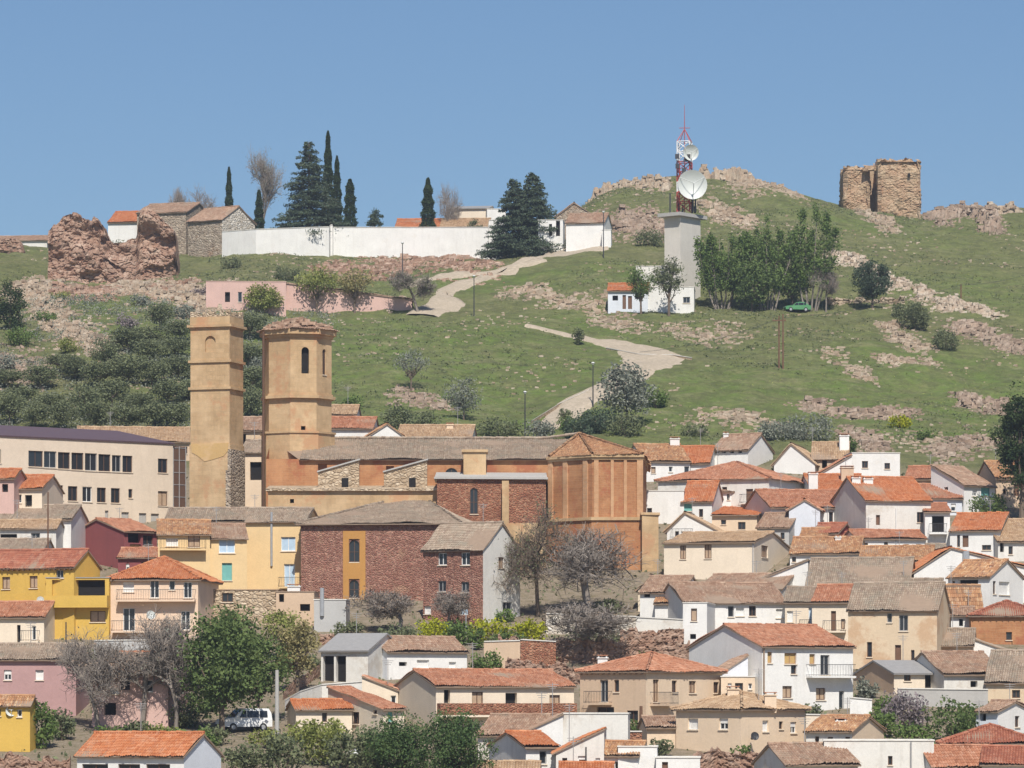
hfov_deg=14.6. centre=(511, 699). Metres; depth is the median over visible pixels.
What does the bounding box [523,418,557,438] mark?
shrub
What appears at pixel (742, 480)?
house
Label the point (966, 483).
house
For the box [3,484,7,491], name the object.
window
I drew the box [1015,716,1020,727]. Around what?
window
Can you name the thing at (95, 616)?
window
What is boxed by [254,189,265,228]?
cypress
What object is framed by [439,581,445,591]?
window
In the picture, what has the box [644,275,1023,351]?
power cable
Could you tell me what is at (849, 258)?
rock ledge
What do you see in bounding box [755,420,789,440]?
shrub
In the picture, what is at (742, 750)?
shrub
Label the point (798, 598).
house
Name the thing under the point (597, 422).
shrub
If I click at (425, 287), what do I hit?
bare tree
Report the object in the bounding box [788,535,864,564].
house
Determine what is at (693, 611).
window
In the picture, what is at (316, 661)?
shrub
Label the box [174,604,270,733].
tree
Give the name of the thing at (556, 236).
house
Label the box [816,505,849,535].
house
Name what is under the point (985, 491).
window
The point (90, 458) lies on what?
window
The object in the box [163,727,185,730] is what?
shrub
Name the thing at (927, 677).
doorway
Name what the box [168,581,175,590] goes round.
window
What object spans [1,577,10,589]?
window
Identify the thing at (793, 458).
house
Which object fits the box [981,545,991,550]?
window
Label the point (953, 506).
window
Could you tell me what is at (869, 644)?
window
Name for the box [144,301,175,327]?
olive tree
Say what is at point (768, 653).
window
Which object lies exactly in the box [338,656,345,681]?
doorway
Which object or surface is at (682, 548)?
window
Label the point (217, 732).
shrub
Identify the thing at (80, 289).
rock outcrop
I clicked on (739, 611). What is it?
window
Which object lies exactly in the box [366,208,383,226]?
tree
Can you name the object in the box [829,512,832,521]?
window
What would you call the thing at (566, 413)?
shrub
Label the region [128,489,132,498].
window
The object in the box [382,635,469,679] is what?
house
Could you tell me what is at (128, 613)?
window
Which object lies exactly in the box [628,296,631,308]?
door
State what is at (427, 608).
window
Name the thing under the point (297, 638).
tree
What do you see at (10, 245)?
ruined wall
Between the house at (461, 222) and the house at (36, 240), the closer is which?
the house at (461, 222)
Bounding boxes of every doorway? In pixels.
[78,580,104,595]
[325,656,333,680]
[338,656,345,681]
[925,675,930,687]
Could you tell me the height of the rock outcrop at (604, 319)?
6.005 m
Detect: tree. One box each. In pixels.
[0,368,29,386]
[0,385,39,400]
[0,390,28,424]
[20,398,49,426]
[21,365,61,387]
[36,392,68,407]
[40,352,80,368]
[44,399,78,427]
[46,627,141,729]
[56,355,90,378]
[58,381,107,406]
[73,397,114,425]
[78,360,120,383]
[87,337,123,362]
[89,379,135,406]
[93,604,197,727]
[100,403,149,425]
[103,352,149,383]
[108,326,148,351]
[121,391,161,406]
[126,618,205,727]
[131,337,168,360]
[132,325,170,340]
[132,398,179,426]
[133,359,172,385]
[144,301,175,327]
[147,377,189,407]
[157,335,189,357]
[159,354,189,379]
[161,319,189,337]
[165,402,189,426]
[168,188,191,202]
[174,378,189,399]
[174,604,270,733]
[185,185,216,207]
[199,600,268,663]
[223,631,295,707]
[243,282,283,313]
[243,310,271,339]
[243,344,261,364]
[243,366,261,390]
[243,384,261,415]
[245,146,287,227]
[259,609,312,646]
[275,610,321,692]
[293,264,341,312]
[332,264,374,312]
[346,721,395,767]
[361,709,433,767]
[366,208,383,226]
[392,348,431,390]
[413,707,498,767]
[436,183,462,221]
[442,377,483,419]
[467,218,484,226]
[492,495,575,615]
[534,517,653,612]
[596,359,658,420]
[625,265,657,313]
[649,255,686,315]
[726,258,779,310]
[773,262,811,304]
[808,266,840,311]
[850,254,895,307]
[988,381,1023,517]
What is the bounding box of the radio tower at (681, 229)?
[658,105,706,298]
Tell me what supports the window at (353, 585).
in the convent
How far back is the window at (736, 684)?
327.09 m
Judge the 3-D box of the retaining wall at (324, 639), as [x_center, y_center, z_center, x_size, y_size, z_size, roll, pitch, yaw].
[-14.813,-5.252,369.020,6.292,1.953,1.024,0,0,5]
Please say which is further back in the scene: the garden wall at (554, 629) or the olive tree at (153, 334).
the olive tree at (153, 334)
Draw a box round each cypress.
[224,166,233,205]
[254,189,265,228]
[323,130,333,217]
[330,155,342,227]
[341,178,358,226]
[418,177,436,226]
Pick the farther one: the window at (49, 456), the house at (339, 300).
the house at (339, 300)
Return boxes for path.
[406,246,608,316]
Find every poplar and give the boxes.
[692,230,751,309]
[739,213,804,310]
[783,202,843,311]
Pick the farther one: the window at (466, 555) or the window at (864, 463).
the window at (864, 463)
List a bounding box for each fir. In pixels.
[475,178,540,258]
[485,172,565,258]
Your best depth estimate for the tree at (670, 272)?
591.72 m
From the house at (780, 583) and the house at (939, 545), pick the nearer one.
the house at (780, 583)
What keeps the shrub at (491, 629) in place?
on the ground
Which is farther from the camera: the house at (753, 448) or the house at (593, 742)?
the house at (753, 448)
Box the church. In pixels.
[256,316,659,571]
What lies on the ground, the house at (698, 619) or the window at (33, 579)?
the house at (698, 619)
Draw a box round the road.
[524,324,683,429]
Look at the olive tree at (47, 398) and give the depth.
507.63 m
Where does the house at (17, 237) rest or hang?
on the ground
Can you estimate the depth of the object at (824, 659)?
332.57 m
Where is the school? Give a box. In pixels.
[0,425,185,522]
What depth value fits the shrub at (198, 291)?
595.60 m
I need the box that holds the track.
[399,258,546,290]
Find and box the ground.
[0,175,1023,767]
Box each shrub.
[0,277,27,330]
[0,352,17,370]
[1,324,40,345]
[31,310,57,321]
[33,698,60,748]
[43,707,75,739]
[48,291,71,298]
[54,337,83,352]
[94,725,127,730]
[115,312,139,328]
[121,719,156,730]
[129,293,153,305]
[145,723,179,730]
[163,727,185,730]
[166,699,209,728]
[173,304,195,318]
[188,687,215,713]
[190,286,205,294]
[198,723,220,747]
[201,723,233,744]
[218,255,242,268]
[221,737,264,767]
[244,727,280,747]
[249,356,261,379]
[254,728,320,767]
[273,265,302,280]
[284,719,321,742]
[294,718,342,764]
[305,654,320,667]
[317,717,347,739]
[322,728,361,767]
[333,620,365,632]
[342,394,363,408]
[376,621,422,634]
[378,401,415,428]
[404,407,442,423]
[415,615,448,635]
[440,617,483,644]
[465,617,513,640]
[468,648,503,668]
[471,627,485,649]
[476,416,523,436]
[489,626,527,640]
[494,608,517,621]
[512,617,547,639]
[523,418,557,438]
[548,632,574,640]
[556,415,573,429]
[557,408,572,418]
[560,414,593,437]
[571,327,585,344]
[572,404,618,433]
[591,597,624,612]
[593,630,619,641]
[604,412,645,436]
[630,718,638,730]
[632,228,663,245]
[644,383,670,407]
[649,738,674,755]
[680,422,709,437]
[728,745,750,753]
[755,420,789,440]
[773,411,835,441]
[805,702,823,719]
[849,436,858,451]
[856,675,879,698]
[869,705,898,737]
[872,695,897,713]
[880,688,931,728]
[886,413,912,427]
[889,720,943,743]
[890,301,921,317]
[896,299,931,329]
[915,427,933,439]
[921,695,978,739]
[930,327,960,350]
[966,493,1008,511]
[968,705,982,724]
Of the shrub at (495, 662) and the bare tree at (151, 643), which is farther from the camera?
the shrub at (495, 662)
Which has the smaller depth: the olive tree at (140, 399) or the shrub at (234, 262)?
the olive tree at (140, 399)
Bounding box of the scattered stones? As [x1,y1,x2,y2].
[0,184,1023,439]
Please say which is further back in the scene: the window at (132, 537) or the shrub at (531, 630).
the window at (132, 537)
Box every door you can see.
[121,512,127,517]
[139,513,145,522]
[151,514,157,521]
[284,564,294,586]
[623,295,625,308]
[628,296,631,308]
[662,762,667,767]
[746,489,752,501]
[809,607,811,623]
[831,611,835,630]
[876,515,879,524]
[895,645,900,659]
[963,536,967,546]
[1014,484,1018,495]
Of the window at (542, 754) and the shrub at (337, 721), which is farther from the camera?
the shrub at (337, 721)
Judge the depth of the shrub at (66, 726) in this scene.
315.01 m
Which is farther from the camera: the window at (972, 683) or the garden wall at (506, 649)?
the garden wall at (506, 649)
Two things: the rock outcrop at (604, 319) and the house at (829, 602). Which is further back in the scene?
the rock outcrop at (604, 319)
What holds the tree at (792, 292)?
on the ground
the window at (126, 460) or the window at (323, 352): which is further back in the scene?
the window at (126, 460)
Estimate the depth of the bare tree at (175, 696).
320.39 m
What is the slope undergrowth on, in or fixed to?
on the ground
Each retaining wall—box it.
[0,751,70,767]
[94,639,149,656]
[283,664,319,699]
[319,633,334,644]
[498,633,689,663]
[505,657,579,684]
[620,626,683,643]
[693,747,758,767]
[897,688,987,707]
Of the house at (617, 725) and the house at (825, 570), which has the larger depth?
the house at (825, 570)
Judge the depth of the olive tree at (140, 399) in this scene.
506.16 m
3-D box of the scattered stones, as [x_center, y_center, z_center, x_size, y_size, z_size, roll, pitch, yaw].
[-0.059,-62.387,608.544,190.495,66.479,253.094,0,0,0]
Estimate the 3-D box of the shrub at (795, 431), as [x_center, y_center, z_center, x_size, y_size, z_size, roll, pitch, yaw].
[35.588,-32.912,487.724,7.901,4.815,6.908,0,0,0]
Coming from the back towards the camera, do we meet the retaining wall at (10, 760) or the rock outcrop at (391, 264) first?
the rock outcrop at (391, 264)
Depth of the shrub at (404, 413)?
490.75 m
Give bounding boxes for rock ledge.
[820,249,902,290]
[873,272,959,312]
[938,297,1008,319]
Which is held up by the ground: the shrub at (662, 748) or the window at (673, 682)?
the shrub at (662, 748)
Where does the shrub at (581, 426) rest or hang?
on the ground
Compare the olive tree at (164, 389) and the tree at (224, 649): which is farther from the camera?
the olive tree at (164, 389)
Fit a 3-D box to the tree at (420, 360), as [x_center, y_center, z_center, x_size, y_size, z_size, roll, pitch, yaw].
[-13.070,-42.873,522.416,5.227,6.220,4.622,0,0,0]
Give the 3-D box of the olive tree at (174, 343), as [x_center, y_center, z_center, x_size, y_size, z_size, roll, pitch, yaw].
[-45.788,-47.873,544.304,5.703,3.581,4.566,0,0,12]
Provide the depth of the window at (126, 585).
372.64 m
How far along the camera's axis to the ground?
554.48 m
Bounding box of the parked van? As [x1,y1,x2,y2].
[216,708,271,730]
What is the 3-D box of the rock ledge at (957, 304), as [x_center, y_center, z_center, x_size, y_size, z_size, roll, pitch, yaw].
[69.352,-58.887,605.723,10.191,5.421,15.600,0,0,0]
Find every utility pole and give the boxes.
[47,492,48,547]
[65,622,66,641]
[275,670,278,733]
[772,316,785,367]
[782,314,783,368]
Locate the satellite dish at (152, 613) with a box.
[147,611,154,618]
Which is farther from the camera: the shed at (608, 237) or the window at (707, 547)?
the shed at (608, 237)
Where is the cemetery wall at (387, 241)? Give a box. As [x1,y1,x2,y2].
[222,219,501,258]
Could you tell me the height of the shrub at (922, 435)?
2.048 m
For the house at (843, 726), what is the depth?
308.31 m
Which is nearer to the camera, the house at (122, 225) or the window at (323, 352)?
the window at (323, 352)
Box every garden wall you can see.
[285,681,361,711]
[484,640,519,667]
[520,639,555,665]
[546,613,635,635]
[630,731,641,739]
[636,616,682,632]
[806,714,871,727]
[850,697,871,713]
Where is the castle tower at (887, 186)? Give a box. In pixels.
[839,158,921,217]
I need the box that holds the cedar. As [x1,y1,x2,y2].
[270,141,350,235]
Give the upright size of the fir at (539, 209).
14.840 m
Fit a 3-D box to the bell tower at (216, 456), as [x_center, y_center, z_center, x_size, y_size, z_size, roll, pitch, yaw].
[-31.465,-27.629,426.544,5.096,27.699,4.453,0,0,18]
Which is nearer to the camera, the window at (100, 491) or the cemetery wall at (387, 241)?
the window at (100, 491)
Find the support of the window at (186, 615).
in the house at (166, 584)
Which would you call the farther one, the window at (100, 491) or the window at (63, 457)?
the window at (100, 491)
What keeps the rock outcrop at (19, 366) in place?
on the ground
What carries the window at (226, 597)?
in the house at (261, 601)
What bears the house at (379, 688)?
on the ground
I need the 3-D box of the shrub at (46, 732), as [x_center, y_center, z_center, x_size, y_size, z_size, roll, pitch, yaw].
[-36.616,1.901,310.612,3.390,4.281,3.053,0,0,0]
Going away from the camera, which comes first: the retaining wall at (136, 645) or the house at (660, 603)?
the retaining wall at (136, 645)
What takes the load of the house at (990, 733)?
on the ground
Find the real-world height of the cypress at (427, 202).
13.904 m
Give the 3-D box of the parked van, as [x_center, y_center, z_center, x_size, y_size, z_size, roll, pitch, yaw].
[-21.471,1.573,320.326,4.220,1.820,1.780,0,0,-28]
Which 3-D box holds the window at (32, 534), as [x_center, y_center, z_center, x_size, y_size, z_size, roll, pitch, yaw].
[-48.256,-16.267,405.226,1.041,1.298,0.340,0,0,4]
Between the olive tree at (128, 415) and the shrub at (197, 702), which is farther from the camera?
the olive tree at (128, 415)
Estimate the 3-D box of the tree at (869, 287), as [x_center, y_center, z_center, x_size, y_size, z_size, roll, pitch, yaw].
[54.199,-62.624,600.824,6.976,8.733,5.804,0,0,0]
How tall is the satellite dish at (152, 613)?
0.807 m
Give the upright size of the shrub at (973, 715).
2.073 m
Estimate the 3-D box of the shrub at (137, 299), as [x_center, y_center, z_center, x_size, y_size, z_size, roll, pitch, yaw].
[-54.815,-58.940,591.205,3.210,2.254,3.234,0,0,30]
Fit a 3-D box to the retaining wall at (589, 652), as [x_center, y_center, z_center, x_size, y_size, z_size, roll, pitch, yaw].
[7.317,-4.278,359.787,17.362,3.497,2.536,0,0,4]
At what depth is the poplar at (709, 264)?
599.45 m
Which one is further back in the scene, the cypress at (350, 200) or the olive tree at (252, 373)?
the cypress at (350, 200)
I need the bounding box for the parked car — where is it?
[783,302,810,311]
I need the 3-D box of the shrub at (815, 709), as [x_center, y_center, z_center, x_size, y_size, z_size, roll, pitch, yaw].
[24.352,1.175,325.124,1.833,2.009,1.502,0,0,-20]
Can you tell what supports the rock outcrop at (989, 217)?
on the ground
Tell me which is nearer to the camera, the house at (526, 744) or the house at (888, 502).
the house at (526, 744)
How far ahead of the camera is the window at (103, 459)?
435.24 m
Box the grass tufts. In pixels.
[0,180,1023,455]
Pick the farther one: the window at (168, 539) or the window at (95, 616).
the window at (168, 539)
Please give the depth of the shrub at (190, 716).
321.62 m
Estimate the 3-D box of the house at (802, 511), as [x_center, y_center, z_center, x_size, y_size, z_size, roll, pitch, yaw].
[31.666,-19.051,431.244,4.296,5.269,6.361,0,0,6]
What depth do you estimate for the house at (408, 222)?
687.83 m
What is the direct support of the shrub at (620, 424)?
on the ground
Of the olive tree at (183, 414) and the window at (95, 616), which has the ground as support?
the olive tree at (183, 414)
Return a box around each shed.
[285,698,354,732]
[602,229,611,247]
[637,715,676,747]
[718,653,748,675]
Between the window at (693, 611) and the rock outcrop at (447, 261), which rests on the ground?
the rock outcrop at (447, 261)
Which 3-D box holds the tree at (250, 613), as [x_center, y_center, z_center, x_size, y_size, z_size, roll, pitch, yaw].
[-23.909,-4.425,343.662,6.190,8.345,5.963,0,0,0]
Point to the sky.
(107, 107)
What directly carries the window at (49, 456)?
in the school
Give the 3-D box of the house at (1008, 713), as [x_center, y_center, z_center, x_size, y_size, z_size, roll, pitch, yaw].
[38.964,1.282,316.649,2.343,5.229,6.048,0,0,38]
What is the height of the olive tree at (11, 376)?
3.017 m
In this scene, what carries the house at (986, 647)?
on the ground
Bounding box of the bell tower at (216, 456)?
[187,309,246,506]
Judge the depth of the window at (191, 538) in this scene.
391.96 m
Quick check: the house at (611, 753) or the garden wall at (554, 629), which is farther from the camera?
the garden wall at (554, 629)
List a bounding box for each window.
[1,534,16,537]
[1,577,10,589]
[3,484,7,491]
[3,670,11,680]
[16,709,22,717]
[18,625,19,641]
[26,495,31,506]
[28,451,43,467]
[28,576,37,588]
[31,533,39,537]
[31,626,36,640]
[35,670,43,680]
[44,451,56,468]
[57,570,63,578]
[58,452,70,469]
[68,486,77,501]
[71,453,83,470]
[82,487,92,502]
[83,764,107,767]
[85,453,97,471]
[89,611,105,622]
[97,488,104,502]
[98,454,109,471]
[105,703,115,714]
[111,488,120,503]
[112,455,121,472]
[119,764,139,767]
[121,678,129,689]
[122,456,131,472]
[122,582,134,592]
[123,608,134,630]
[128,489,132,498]
[128,533,137,542]
[130,544,139,546]
[143,535,151,546]
[147,680,153,692]
[147,764,169,767]
[149,581,159,598]
[158,459,167,473]
[158,491,167,506]
[165,538,178,546]
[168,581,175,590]
[181,611,189,630]
[183,582,192,598]
[187,536,200,547]
[218,540,235,553]
[221,593,233,602]
[222,563,231,579]
[225,292,229,301]
[238,292,241,302]
[251,462,260,479]
[280,537,295,551]
[280,594,283,601]
[301,604,309,610]
[322,349,326,375]
[322,713,326,722]
[349,540,359,562]
[349,580,359,598]
[352,712,358,724]
[391,696,395,702]
[417,660,427,667]
[423,606,431,614]
[437,553,447,565]
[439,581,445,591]
[444,690,447,702]
[446,468,456,471]
[449,662,454,667]
[460,552,470,565]
[462,582,468,592]
[469,488,478,514]
[472,692,481,702]
[498,558,503,568]
[503,602,512,612]
[505,693,514,702]
[539,751,547,764]
[549,695,558,702]
[556,221,559,235]
[578,756,584,760]
[598,707,613,712]
[600,680,608,702]
[613,680,619,692]
[628,711,637,721]
[653,680,659,702]
[672,681,675,691]
[679,545,686,559]
[683,297,689,303]
[683,504,692,511]
[689,681,696,693]
[689,719,698,730]
[690,609,697,621]
[699,509,703,517]
[705,544,710,558]
[713,682,719,693]
[720,719,728,730]
[727,606,734,617]
[735,608,744,616]
[735,683,742,690]
[738,522,744,529]
[748,606,756,616]
[761,545,768,558]
[762,720,769,732]
[767,652,772,663]
[775,609,784,618]
[782,686,792,698]
[784,653,797,664]
[786,611,793,622]
[790,665,797,674]
[790,722,797,733]
[809,654,813,663]
[815,688,826,700]
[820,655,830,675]
[822,460,826,467]
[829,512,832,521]
[839,691,842,708]
[840,619,845,629]
[861,461,868,468]
[866,642,872,657]
[884,463,890,469]
[887,613,891,622]
[887,756,892,765]
[898,615,908,631]
[903,675,911,681]
[917,512,922,522]
[932,516,943,531]
[951,504,956,511]
[956,535,960,547]
[960,580,977,583]
[970,681,974,686]
[981,488,990,496]
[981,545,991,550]
[993,581,996,594]
[999,582,1010,595]
[1005,632,1012,640]
[1008,546,1013,554]
[1011,690,1020,698]
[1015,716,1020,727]
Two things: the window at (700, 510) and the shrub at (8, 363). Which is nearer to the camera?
the window at (700, 510)
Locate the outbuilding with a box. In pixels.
[313,588,350,631]
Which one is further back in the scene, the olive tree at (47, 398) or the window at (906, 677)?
the olive tree at (47, 398)
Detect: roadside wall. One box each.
[531,389,589,422]
[606,347,691,359]
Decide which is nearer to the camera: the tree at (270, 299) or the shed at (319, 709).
the shed at (319, 709)
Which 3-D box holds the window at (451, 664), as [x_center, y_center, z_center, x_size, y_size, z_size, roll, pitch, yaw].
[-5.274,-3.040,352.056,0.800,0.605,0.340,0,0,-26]
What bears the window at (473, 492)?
in the church
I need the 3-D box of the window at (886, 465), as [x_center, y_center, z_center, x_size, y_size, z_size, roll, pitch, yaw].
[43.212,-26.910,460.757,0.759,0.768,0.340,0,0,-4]
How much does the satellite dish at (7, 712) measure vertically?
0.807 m
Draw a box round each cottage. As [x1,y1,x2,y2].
[0,600,54,642]
[332,387,361,415]
[638,574,696,616]
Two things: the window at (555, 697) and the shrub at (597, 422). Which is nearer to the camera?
the window at (555, 697)
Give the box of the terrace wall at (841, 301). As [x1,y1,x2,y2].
[827,295,904,305]
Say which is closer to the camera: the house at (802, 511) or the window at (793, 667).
the window at (793, 667)
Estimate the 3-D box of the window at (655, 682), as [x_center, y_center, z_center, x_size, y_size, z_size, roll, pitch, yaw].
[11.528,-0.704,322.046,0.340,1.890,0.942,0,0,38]
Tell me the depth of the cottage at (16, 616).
367.81 m
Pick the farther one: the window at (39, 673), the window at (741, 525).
the window at (741, 525)
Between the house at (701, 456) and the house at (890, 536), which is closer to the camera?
the house at (890, 536)
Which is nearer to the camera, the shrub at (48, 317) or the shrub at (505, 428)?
the shrub at (505, 428)
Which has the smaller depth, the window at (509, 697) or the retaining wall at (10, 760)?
the retaining wall at (10, 760)
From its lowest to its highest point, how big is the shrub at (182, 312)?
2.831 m
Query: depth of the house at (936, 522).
419.97 m
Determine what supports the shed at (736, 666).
on the ground
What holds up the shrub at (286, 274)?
on the ground
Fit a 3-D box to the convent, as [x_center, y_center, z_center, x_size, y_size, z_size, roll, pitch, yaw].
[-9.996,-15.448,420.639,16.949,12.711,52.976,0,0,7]
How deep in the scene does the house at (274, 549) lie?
399.66 m
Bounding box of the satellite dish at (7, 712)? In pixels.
[6,707,13,715]
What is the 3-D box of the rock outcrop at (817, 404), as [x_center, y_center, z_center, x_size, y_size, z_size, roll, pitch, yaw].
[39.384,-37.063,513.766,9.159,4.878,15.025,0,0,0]
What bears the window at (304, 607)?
in the house at (294, 598)
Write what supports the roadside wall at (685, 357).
on the ground
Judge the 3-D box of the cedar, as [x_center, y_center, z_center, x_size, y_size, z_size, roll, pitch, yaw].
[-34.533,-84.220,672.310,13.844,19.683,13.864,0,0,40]
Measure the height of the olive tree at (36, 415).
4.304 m
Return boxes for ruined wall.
[0,238,24,252]
[47,207,179,283]
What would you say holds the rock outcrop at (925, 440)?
on the ground
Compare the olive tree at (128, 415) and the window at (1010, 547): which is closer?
the window at (1010, 547)
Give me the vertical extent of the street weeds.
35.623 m
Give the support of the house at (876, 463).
on the ground
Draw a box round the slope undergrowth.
[0,289,340,428]
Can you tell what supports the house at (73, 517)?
on the ground
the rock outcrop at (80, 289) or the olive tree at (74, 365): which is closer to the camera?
the olive tree at (74, 365)
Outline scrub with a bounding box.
[0,178,1023,454]
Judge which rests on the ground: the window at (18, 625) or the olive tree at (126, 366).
the olive tree at (126, 366)
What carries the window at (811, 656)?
in the house at (803, 664)
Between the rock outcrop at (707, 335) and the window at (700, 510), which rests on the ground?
the rock outcrop at (707, 335)
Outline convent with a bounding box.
[294,500,470,600]
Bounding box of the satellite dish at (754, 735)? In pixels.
[750,732,758,739]
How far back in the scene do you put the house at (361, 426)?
458.94 m
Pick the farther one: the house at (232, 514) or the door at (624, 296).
the door at (624, 296)
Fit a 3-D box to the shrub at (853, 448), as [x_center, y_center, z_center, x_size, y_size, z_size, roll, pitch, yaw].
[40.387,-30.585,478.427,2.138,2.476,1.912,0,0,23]
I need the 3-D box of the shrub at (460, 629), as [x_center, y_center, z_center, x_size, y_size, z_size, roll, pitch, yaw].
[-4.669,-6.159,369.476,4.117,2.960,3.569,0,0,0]
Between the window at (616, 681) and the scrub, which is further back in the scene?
the scrub
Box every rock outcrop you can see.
[0,343,51,390]
[1,279,129,363]
[3,273,78,299]
[47,274,201,301]
[94,277,238,322]
[304,255,438,282]
[380,253,504,284]
[382,384,455,410]
[493,282,619,313]
[584,312,655,334]
[585,174,673,203]
[593,200,664,243]
[656,318,753,347]
[684,406,788,432]
[687,195,765,233]
[699,164,755,182]
[726,178,814,205]
[783,395,852,418]
[815,346,879,386]
[826,403,924,421]
[828,424,895,451]
[852,208,903,233]
[869,353,938,367]
[873,319,944,365]
[884,429,956,454]
[921,200,1010,237]
[921,433,1010,466]
[940,319,1023,355]
[947,390,1013,415]
[987,201,1022,214]
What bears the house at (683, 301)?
on the ground
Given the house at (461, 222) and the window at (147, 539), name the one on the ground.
the house at (461, 222)
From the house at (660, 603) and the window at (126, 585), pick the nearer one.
the window at (126, 585)
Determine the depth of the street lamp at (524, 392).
487.05 m
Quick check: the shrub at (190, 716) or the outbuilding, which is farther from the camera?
the outbuilding
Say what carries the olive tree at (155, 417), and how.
on the ground
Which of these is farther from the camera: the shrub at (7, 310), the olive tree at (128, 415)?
the shrub at (7, 310)
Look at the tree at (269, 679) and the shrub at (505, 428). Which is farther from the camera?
the shrub at (505, 428)
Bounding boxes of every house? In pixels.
[0,235,20,240]
[0,467,26,513]
[0,500,64,547]
[0,503,88,547]
[0,536,102,639]
[0,537,54,548]
[0,622,90,715]
[0,694,38,751]
[19,235,47,246]
[19,474,64,507]
[44,577,110,639]
[73,702,224,767]
[77,425,189,460]
[85,507,156,568]
[89,652,187,727]
[104,543,223,639]
[107,210,138,242]
[116,546,157,571]
[136,202,203,254]
[156,518,211,574]
[164,495,289,522]
[186,205,256,256]
[206,281,286,316]
[210,506,248,588]
[213,589,283,624]
[243,416,261,443]
[243,422,260,506]
[244,506,317,590]
[275,584,319,625]
[286,282,412,312]
[318,612,392,681]
[326,685,407,738]
[332,416,378,436]
[361,662,399,702]
[363,422,405,436]
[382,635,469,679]
[392,642,576,727]
[395,218,440,226]
[398,407,477,436]
[420,504,519,624]
[439,217,490,226]
[448,759,541,767]
[452,206,493,217]
[476,692,557,759]
[486,208,505,232]
[486,729,560,767]
[524,683,566,746]
[538,219,564,253]
[550,704,606,767]
[554,202,589,239]
[558,737,614,767]
[563,712,630,744]
[565,212,612,251]
[573,651,727,725]
[604,739,646,767]
[607,282,648,313]
[617,745,658,767]
[632,443,691,481]
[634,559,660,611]
[636,266,663,286]
[646,490,684,523]
[648,286,695,313]
[653,443,803,506]
[653,596,668,617]
[655,756,700,767]
[662,498,723,539]
[662,530,789,579]
[663,581,784,628]
[669,428,715,470]
[669,668,811,752]
[680,480,723,522]
[682,602,715,643]
[686,610,856,710]
[706,560,793,596]
[710,506,760,530]
[715,432,774,465]
[720,676,755,694]
[721,489,734,506]
[743,472,837,521]
[751,717,860,767]
[755,512,795,545]
[761,559,809,585]
[770,427,819,473]
[783,571,816,623]
[785,498,824,535]
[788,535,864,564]
[799,510,830,535]
[801,457,861,488]
[802,697,886,741]
[805,556,914,585]
[810,572,853,640]
[811,434,849,471]
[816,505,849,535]
[818,454,852,472]
[823,739,934,767]
[830,475,932,533]
[843,452,900,475]
[844,517,927,544]
[846,581,951,668]
[853,660,933,694]
[859,531,934,561]
[900,561,943,580]
[905,454,933,482]
[912,545,1023,602]
[913,635,988,689]
[918,483,963,514]
[922,502,951,545]
[923,743,987,767]
[925,543,946,548]
[930,464,997,511]
[935,701,1023,744]
[941,604,975,650]
[945,558,1023,606]
[946,566,983,626]
[948,500,1009,556]
[950,590,974,626]
[966,599,1023,644]
[974,637,1006,656]
[974,683,1023,732]
[977,448,1019,507]
[980,744,1023,767]
[982,517,1023,561]
[984,649,1023,702]
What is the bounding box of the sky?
[0,0,1023,235]
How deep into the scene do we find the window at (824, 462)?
466.83 m
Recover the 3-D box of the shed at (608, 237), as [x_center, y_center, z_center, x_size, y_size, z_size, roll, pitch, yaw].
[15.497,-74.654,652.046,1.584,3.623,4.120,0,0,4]
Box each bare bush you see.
[344,580,417,632]
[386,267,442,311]
[429,588,477,627]
[541,597,639,652]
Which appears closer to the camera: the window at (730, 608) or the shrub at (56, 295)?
the window at (730, 608)
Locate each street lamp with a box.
[401,242,403,270]
[473,275,474,315]
[523,391,526,435]
[591,362,594,406]
[602,211,604,257]
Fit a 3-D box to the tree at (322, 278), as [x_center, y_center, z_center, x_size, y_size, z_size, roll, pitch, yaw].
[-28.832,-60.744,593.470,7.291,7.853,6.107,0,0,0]
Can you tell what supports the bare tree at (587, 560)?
on the ground
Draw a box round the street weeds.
[2,459,1023,767]
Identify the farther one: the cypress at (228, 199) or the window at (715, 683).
the cypress at (228, 199)
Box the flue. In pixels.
[639,706,642,719]
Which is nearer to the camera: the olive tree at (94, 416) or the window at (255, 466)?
the window at (255, 466)
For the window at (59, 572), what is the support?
in the house at (24, 573)
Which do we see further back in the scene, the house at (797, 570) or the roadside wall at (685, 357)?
the roadside wall at (685, 357)
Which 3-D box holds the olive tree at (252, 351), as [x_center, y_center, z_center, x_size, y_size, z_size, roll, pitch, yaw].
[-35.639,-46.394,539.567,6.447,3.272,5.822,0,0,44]
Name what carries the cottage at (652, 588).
on the ground
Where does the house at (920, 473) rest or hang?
on the ground
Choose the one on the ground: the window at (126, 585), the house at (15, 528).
the house at (15, 528)
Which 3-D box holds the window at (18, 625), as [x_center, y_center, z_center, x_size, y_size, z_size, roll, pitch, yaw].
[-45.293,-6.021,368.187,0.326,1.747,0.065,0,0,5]
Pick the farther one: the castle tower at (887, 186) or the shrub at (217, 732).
the castle tower at (887, 186)
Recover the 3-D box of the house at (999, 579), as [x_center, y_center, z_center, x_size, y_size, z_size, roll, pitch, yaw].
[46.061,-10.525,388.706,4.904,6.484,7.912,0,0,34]
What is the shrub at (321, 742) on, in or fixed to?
on the ground
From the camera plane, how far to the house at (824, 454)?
467.65 m
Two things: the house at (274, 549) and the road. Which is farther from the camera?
the road
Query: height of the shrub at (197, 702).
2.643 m
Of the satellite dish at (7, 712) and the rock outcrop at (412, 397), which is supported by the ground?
the rock outcrop at (412, 397)

